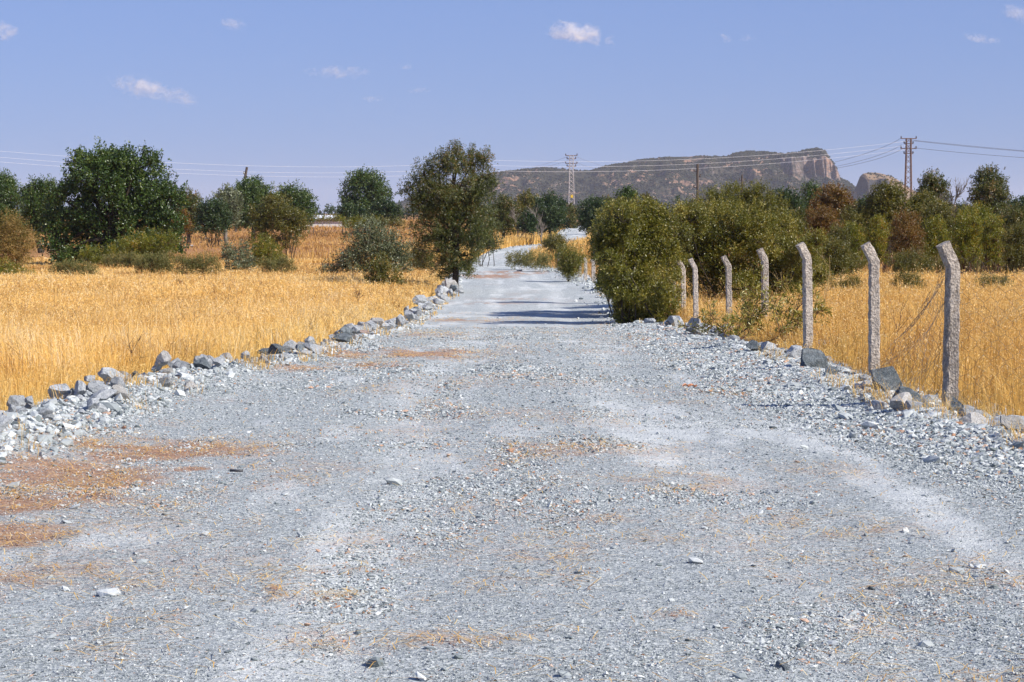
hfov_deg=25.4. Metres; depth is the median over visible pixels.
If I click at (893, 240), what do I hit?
bush
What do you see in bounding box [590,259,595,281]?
concrete post
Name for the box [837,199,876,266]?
bush
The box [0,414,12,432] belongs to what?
bank rock
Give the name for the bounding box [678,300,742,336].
cut branch
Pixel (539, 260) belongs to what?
weed clump
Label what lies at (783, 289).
dry stalk
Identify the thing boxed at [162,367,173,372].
bank rock
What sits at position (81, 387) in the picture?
bank rock
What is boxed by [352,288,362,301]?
dry stalk
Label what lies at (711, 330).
bank rock
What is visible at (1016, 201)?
thicket
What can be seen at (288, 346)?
bank rock
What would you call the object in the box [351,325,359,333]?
bank rock
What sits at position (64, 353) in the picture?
dry meadow grass
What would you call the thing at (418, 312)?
bank rock
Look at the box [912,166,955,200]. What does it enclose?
open tree
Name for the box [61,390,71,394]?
bank rock
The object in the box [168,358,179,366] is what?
bank rock
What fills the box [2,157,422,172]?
power cable
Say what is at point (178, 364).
bank rock
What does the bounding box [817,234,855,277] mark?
bush
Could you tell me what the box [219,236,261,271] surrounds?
grey leaved shrub
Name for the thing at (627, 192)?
tree
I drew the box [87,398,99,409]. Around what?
bank rock
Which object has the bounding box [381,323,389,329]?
bank rock
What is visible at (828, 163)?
power cable
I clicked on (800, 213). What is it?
green bush
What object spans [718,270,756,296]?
weed clump
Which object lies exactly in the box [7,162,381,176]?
power cable
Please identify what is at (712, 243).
spreading bush
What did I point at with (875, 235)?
stemmed shrub
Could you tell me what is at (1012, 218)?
bush
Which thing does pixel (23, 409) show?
bank rock
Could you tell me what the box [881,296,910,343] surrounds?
dry stalk
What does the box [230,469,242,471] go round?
stone
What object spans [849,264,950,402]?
wire netting
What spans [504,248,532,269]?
weed clump
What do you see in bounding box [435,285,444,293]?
bank rock
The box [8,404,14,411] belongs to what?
bank rock
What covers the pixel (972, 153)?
power cable
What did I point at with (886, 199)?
wide tree
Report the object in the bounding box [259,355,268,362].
bank rock
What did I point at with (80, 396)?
bank rock
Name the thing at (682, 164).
power cable
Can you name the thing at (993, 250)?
stemmed shrub
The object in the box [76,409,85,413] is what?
bank rock
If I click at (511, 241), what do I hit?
verge grass
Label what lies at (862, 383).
bank rock
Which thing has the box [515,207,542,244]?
tree
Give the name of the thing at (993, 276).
weed clump
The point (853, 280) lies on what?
weed clump
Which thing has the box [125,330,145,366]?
dry stalk
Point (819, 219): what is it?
stemmed shrub
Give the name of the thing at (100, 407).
bank rock
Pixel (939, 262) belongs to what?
weed clump
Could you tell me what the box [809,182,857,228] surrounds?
rusty tree
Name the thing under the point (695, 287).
concrete post
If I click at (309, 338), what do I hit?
bank rock
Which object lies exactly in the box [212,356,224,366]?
bank rock
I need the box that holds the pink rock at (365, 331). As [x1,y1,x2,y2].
[360,330,369,333]
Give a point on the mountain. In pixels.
(791, 164)
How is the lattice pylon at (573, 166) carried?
on the ground at (189, 250)
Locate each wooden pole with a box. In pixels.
[234,167,249,231]
[694,164,700,200]
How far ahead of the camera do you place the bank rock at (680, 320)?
46.91 m
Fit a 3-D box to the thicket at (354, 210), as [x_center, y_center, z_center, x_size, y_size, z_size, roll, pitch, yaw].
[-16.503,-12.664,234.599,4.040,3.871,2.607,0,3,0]
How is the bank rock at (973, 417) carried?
on the road
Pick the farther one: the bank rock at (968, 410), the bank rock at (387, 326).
the bank rock at (387, 326)
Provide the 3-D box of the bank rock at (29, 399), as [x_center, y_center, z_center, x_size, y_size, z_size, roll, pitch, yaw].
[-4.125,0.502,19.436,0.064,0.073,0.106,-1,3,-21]
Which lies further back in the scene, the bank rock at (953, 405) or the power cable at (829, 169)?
the power cable at (829, 169)
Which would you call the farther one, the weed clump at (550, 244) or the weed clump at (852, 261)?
the weed clump at (550, 244)
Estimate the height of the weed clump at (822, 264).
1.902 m
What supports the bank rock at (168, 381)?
on the road
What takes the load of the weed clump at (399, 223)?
on the ground at (189, 250)
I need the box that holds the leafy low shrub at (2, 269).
[0,254,34,275]
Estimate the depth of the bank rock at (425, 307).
59.59 m
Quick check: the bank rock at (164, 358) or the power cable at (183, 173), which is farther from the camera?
the power cable at (183, 173)
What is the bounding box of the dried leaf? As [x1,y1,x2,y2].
[683,383,696,386]
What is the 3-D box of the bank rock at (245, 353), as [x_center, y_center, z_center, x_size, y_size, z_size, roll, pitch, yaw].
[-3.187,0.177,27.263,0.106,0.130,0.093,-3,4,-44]
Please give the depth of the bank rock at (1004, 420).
17.48 m
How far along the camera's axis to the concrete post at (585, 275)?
89.94 m
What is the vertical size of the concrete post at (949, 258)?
1.886 m
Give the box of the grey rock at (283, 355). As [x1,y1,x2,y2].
[278,353,289,356]
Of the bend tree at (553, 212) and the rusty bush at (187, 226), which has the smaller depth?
the rusty bush at (187, 226)
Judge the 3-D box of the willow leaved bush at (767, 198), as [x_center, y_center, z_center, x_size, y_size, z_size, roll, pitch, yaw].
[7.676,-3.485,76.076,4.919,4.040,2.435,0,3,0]
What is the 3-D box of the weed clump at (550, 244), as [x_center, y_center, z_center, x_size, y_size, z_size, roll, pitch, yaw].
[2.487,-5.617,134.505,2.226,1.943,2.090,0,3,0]
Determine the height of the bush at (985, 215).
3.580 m
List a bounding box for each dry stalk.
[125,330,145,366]
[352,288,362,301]
[769,272,796,307]
[818,253,843,303]
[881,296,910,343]
[985,285,1023,335]
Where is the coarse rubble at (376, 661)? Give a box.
[0,311,1023,681]
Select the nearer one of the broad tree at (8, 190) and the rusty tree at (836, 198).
the rusty tree at (836, 198)
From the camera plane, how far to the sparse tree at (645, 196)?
169.51 m
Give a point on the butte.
(865, 182)
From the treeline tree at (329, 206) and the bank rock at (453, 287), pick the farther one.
the treeline tree at (329, 206)
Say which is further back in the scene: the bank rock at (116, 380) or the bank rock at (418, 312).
the bank rock at (418, 312)
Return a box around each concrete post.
[582,258,586,279]
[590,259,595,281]
[676,260,685,310]
[688,258,698,317]
[721,255,732,315]
[756,248,768,320]
[796,242,812,348]
[861,242,879,375]
[936,241,959,406]
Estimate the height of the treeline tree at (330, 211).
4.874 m
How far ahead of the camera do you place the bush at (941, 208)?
111.47 m
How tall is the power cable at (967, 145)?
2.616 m
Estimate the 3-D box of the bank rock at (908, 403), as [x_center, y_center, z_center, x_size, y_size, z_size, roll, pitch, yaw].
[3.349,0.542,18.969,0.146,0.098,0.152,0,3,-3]
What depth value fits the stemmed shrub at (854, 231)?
97.75 m
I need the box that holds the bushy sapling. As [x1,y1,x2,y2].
[467,202,506,266]
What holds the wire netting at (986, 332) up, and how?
attached to the concrete post at (949, 258)
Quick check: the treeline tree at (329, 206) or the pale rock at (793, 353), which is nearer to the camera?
the pale rock at (793, 353)
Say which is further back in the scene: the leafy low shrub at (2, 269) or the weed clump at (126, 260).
the weed clump at (126, 260)
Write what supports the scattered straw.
on the road
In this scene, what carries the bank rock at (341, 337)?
on the road
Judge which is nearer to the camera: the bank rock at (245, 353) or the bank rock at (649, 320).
the bank rock at (245, 353)
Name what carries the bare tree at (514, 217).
on the ground at (189, 250)
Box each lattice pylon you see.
[565,154,576,204]
[900,136,916,202]
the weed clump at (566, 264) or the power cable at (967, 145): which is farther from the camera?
the power cable at (967, 145)
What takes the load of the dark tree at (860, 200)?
on the ground at (189, 250)
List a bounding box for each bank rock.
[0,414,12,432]
[6,395,25,406]
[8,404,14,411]
[15,407,27,411]
[24,403,35,408]
[25,396,33,403]
[38,408,53,414]
[43,414,54,420]
[48,384,69,397]
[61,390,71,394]
[74,380,86,395]
[75,394,82,400]
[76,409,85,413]
[84,375,94,381]
[87,380,108,393]
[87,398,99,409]
[88,389,117,399]
[96,403,107,411]
[98,367,124,381]
[110,377,125,387]
[112,384,129,399]
[151,365,161,371]
[154,350,171,365]
[158,376,172,387]
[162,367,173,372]
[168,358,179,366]
[172,360,191,368]
[184,380,196,390]
[193,357,210,369]
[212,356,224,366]
[222,353,233,360]
[240,350,249,360]
[257,348,269,354]
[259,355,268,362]
[267,343,282,353]
[283,341,294,351]
[295,344,304,351]
[298,350,312,354]
[303,342,322,354]
[304,336,314,343]
[332,333,352,341]
[337,326,352,341]
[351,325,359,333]
[362,323,370,329]
[364,321,372,331]
[373,317,385,328]
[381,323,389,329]
[385,320,395,327]
[396,314,405,325]
[404,310,413,319]
[412,295,427,304]
[413,309,421,315]
[422,304,431,309]
[426,296,436,301]
[432,298,443,304]
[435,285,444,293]
[444,278,458,288]
[446,289,453,295]
[449,284,456,291]
[644,318,655,322]
[667,316,678,325]
[675,316,683,324]
[686,317,700,325]
[686,325,704,334]
[709,327,721,333]
[727,335,739,340]
[746,340,760,350]
[760,341,775,350]
[787,345,802,355]
[825,366,839,374]
[858,374,867,380]
[861,380,871,387]
[871,400,886,409]
[889,392,911,409]
[904,400,922,409]
[923,394,932,402]
[948,397,963,411]
[959,408,983,416]
[959,412,987,423]
[1000,415,1023,429]
[1012,424,1018,430]
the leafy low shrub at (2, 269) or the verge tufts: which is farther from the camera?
the leafy low shrub at (2, 269)
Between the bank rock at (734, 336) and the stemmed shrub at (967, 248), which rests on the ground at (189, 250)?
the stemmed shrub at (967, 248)
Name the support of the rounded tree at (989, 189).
on the ground at (189, 250)
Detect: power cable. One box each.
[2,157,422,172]
[4,151,473,166]
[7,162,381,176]
[492,146,899,166]
[499,141,904,161]
[526,150,898,171]
[744,150,899,180]
[746,145,900,178]
[747,138,900,176]
[915,140,1022,150]
[918,141,1023,151]
[919,148,1023,157]
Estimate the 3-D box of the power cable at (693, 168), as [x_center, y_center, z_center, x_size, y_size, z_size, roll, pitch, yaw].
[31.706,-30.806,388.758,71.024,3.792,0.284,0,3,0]
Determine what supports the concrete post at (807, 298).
on the ground at (189, 250)
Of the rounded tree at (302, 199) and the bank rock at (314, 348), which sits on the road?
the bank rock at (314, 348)
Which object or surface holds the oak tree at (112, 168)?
on the ground at (189, 250)
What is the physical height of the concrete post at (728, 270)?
1.842 m
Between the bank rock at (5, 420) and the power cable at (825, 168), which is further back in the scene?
the power cable at (825, 168)
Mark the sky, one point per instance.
(323, 90)
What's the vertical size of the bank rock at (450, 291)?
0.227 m
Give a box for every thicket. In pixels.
[334,201,370,235]
[367,195,404,231]
[949,198,969,250]
[1005,195,1023,217]
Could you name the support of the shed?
on the ground at (189, 250)
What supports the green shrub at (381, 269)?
on the ground at (189, 250)
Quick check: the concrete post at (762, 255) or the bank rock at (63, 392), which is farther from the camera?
the concrete post at (762, 255)
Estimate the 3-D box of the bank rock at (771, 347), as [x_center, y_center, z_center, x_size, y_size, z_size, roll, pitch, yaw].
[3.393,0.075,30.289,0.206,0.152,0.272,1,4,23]
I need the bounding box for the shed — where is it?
[306,215,348,227]
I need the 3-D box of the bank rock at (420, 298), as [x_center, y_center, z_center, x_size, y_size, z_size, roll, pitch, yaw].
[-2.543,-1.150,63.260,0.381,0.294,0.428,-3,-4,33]
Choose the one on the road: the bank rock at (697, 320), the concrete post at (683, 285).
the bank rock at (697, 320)
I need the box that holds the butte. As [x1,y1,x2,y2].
[851,172,955,206]
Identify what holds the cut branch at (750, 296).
on the ground at (189, 250)
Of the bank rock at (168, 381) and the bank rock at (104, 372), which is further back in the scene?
the bank rock at (168, 381)
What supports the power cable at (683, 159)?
attached to the lattice pylon at (906, 148)
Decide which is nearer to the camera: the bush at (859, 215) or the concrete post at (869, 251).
the concrete post at (869, 251)
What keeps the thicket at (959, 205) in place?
on the ground at (189, 250)
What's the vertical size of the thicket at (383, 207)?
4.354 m
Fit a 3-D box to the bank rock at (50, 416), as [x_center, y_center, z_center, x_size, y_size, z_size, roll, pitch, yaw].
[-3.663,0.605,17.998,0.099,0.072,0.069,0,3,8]
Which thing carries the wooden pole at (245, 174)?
on the ground at (189, 250)
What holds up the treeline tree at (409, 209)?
on the ground at (189, 250)
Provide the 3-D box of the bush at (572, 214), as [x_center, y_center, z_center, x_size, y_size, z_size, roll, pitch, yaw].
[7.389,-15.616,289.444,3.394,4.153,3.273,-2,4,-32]
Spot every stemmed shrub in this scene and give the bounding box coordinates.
[802,201,845,271]
[827,222,855,251]
[842,220,866,273]
[862,213,891,273]
[883,205,927,270]
[920,214,952,272]
[947,206,985,276]
[975,212,1005,274]
[997,219,1023,274]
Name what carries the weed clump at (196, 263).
on the ground at (189, 250)
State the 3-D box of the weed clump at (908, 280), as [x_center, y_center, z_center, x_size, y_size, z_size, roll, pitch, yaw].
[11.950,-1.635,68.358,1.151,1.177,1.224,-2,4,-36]
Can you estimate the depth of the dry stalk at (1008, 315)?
30.05 m
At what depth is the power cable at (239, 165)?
388.92 m
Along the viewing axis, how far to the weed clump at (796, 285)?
62.10 m
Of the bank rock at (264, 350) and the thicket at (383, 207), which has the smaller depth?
the bank rock at (264, 350)
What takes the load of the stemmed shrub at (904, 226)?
on the ground at (189, 250)
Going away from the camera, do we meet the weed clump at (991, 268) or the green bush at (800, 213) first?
the weed clump at (991, 268)
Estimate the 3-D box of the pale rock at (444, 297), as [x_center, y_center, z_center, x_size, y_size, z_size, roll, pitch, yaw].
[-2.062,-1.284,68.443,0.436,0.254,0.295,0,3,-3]
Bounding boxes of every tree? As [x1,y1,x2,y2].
[0,167,26,247]
[10,174,66,252]
[33,136,192,265]
[176,186,203,244]
[192,197,235,246]
[209,182,247,242]
[232,174,278,240]
[271,178,319,239]
[311,206,334,214]
[325,200,343,214]
[337,164,398,230]
[395,138,503,285]
[397,203,430,219]
[489,192,523,237]
[509,206,527,237]
[513,188,540,231]
[525,205,546,241]
[531,188,572,240]
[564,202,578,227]
[573,194,607,233]
[602,194,614,204]
[612,185,642,201]
[640,190,653,205]
[661,195,686,212]
[771,183,808,252]
[798,179,824,253]
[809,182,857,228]
[850,193,866,257]
[862,177,912,268]
[903,188,948,253]
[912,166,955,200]
[936,178,968,219]
[966,162,1013,215]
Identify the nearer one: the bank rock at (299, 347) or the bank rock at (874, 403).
the bank rock at (874, 403)
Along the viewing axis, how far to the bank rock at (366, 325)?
39.53 m
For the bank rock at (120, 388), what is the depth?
20.42 m
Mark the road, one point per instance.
(498, 294)
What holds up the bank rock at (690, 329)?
on the road
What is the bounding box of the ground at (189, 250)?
[0,214,1023,407]
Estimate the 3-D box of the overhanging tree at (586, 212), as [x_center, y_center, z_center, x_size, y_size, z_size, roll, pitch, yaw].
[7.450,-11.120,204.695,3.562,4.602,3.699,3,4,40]
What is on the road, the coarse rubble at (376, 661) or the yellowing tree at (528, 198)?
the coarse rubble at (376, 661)
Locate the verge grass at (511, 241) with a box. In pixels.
[203,225,592,261]
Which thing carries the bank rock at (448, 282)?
on the road
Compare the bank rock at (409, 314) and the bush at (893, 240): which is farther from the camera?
the bush at (893, 240)
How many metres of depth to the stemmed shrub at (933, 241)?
96.81 m
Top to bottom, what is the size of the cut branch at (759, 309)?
1.385 m
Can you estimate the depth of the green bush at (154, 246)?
111.69 m
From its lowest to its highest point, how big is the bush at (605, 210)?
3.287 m
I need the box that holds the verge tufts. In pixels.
[0,292,1023,458]
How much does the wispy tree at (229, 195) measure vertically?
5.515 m
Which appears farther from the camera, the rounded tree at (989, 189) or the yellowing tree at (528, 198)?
the yellowing tree at (528, 198)
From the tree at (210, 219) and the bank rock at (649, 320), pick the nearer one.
the bank rock at (649, 320)
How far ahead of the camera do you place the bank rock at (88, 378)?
22.71 m
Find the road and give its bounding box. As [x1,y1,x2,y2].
[0,226,1023,681]
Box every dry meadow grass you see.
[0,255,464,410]
[666,260,1023,416]
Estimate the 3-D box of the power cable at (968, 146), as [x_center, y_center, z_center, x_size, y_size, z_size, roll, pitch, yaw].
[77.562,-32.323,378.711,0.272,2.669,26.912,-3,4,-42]
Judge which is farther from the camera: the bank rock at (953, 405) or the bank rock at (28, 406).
the bank rock at (28, 406)
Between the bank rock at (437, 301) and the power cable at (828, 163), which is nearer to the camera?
the bank rock at (437, 301)
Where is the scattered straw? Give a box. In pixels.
[0,312,1023,681]
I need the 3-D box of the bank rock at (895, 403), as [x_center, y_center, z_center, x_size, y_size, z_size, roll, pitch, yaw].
[3.283,0.520,19.129,0.202,0.184,0.144,-2,4,-33]
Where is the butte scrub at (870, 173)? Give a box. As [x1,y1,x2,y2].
[853,172,957,205]
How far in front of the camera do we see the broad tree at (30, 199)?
157.15 m
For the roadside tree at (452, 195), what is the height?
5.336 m
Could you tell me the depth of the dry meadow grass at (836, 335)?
32.43 m
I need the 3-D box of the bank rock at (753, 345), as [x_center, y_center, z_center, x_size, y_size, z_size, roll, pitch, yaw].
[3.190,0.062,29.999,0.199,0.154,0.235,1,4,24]
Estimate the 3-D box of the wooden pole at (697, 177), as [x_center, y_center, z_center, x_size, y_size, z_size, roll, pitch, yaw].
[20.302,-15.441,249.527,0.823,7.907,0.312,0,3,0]
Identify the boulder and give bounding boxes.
[800,348,827,367]
[889,386,929,406]
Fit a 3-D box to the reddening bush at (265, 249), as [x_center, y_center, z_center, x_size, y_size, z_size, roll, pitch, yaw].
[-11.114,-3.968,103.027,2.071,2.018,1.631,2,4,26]
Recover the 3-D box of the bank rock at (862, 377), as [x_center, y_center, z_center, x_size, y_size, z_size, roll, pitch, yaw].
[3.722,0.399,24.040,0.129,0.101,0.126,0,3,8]
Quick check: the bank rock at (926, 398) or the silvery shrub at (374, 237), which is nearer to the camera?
the bank rock at (926, 398)
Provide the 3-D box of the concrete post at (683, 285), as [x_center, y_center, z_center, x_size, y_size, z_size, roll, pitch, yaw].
[3.989,-0.997,53.526,0.218,1.844,0.124,-1,3,-3]
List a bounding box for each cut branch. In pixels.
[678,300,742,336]
[722,262,795,333]
[724,291,801,339]
[737,280,770,334]
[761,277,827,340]
[769,283,832,345]
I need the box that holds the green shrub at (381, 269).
[356,251,406,286]
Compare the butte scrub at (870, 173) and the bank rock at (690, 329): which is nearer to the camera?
the bank rock at (690, 329)
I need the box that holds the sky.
[0,0,1023,212]
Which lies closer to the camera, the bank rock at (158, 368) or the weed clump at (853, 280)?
the bank rock at (158, 368)
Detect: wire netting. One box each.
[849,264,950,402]
[948,257,1023,405]
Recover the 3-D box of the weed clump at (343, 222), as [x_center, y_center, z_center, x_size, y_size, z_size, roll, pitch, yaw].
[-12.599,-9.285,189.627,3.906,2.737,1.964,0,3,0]
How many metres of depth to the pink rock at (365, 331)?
38.68 m
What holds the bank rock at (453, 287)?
on the bank rubble at (24, 432)
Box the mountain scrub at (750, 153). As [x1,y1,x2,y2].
[395,147,855,210]
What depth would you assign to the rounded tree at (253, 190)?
208.77 m
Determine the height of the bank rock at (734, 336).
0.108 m
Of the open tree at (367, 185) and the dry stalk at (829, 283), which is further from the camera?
the open tree at (367, 185)
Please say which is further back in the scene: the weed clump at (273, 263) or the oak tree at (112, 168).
the oak tree at (112, 168)
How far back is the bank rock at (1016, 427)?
17.46 m
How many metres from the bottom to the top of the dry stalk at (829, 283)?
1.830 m
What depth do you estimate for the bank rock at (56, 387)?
20.77 m
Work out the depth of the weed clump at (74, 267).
88.37 m
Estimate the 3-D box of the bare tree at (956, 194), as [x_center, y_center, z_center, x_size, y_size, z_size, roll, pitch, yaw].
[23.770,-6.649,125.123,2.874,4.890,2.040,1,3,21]
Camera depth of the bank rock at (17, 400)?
19.76 m
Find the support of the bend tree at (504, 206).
on the ground at (189, 250)
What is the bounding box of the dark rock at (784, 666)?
[774,660,790,670]
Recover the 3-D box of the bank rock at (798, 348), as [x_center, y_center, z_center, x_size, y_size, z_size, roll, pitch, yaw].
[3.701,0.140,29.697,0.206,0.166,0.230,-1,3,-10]
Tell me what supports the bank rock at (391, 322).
on the road
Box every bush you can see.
[0,207,42,269]
[77,225,180,266]
[171,206,194,250]
[245,186,313,258]
[249,232,285,267]
[281,221,303,254]
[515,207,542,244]
[584,192,696,323]
[591,197,640,300]
[668,193,833,300]
[671,178,815,264]
[789,205,814,257]
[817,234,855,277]
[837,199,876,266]
[881,207,910,263]
[912,197,956,269]
[950,200,994,266]
[992,203,1023,269]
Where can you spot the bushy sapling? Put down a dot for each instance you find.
(488, 247)
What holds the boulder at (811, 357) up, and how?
on the road
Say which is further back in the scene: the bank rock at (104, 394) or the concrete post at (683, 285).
the concrete post at (683, 285)
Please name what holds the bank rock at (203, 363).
on the road
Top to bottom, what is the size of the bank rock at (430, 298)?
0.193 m
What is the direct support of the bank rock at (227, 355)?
on the road
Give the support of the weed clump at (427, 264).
on the ground at (189, 250)
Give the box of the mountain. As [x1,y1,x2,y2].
[396,149,853,214]
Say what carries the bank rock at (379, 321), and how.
on the road
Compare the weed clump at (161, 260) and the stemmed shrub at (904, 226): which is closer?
the stemmed shrub at (904, 226)
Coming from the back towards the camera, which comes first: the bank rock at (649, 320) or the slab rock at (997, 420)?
the bank rock at (649, 320)
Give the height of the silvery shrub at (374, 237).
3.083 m
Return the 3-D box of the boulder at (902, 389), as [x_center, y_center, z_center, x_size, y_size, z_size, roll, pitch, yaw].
[3.472,0.539,19.985,0.389,0.284,0.265,0,3,0]
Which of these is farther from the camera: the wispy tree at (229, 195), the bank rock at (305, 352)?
the wispy tree at (229, 195)
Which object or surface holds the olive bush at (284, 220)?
on the ground at (189, 250)
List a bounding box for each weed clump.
[47,257,100,276]
[100,250,143,267]
[129,250,177,274]
[171,249,225,274]
[255,254,299,273]
[309,213,343,236]
[337,214,380,241]
[375,216,406,233]
[402,247,439,269]
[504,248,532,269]
[521,248,553,270]
[536,230,570,259]
[549,240,590,281]
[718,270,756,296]
[771,276,812,298]
[774,251,831,283]
[826,271,863,288]
[842,251,867,274]
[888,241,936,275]
[889,269,928,290]
[932,253,975,273]
[971,254,1022,274]
[973,272,1014,288]
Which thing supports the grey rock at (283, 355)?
on the ground at (189, 250)
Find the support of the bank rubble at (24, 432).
on the ground at (189, 250)
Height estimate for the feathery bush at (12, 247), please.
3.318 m
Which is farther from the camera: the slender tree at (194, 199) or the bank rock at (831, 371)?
the slender tree at (194, 199)
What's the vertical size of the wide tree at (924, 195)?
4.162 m
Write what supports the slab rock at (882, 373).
on the ground at (189, 250)
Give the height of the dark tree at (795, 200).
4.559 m
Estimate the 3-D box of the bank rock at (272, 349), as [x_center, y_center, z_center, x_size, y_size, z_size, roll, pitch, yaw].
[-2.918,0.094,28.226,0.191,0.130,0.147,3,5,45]
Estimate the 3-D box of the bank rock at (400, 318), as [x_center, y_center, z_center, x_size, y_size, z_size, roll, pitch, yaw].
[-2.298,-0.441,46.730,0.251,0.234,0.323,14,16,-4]
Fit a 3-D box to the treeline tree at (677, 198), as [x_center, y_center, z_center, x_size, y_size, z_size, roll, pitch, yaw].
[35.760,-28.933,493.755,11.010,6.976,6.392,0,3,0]
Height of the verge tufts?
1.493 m
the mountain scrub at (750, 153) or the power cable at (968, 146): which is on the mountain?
the mountain scrub at (750, 153)
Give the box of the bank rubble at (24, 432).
[0,228,1023,488]
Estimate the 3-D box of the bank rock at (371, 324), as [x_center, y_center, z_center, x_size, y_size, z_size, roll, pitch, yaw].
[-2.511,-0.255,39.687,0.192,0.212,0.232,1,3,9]
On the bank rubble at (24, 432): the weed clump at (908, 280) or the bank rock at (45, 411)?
the bank rock at (45, 411)
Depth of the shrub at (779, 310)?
34.04 m
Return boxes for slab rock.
[870,366,902,391]
[987,415,1023,427]
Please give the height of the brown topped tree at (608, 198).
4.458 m
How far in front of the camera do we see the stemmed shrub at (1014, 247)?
85.86 m
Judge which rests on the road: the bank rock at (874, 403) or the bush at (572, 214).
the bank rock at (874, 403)
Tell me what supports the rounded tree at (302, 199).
on the ground at (189, 250)
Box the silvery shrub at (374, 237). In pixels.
[312,213,419,273]
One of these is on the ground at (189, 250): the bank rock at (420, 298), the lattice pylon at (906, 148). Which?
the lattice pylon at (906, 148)
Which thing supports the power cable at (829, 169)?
attached to the lattice pylon at (906, 148)
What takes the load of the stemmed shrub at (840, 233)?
on the ground at (189, 250)
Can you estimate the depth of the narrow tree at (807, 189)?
129.68 m
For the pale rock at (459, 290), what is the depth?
75.10 m
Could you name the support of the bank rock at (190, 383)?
on the road
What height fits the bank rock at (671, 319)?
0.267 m
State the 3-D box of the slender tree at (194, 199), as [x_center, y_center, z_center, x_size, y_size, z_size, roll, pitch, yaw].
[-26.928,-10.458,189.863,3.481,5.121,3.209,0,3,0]
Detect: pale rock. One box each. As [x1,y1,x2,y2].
[438,294,450,300]
[455,288,463,292]
[787,350,797,357]
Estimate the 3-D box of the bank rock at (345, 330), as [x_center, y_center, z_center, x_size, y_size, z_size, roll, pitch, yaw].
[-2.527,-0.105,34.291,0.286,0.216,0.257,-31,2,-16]
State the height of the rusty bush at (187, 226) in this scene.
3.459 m
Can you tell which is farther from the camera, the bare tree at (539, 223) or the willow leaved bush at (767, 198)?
the bare tree at (539, 223)
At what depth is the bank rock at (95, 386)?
20.27 m

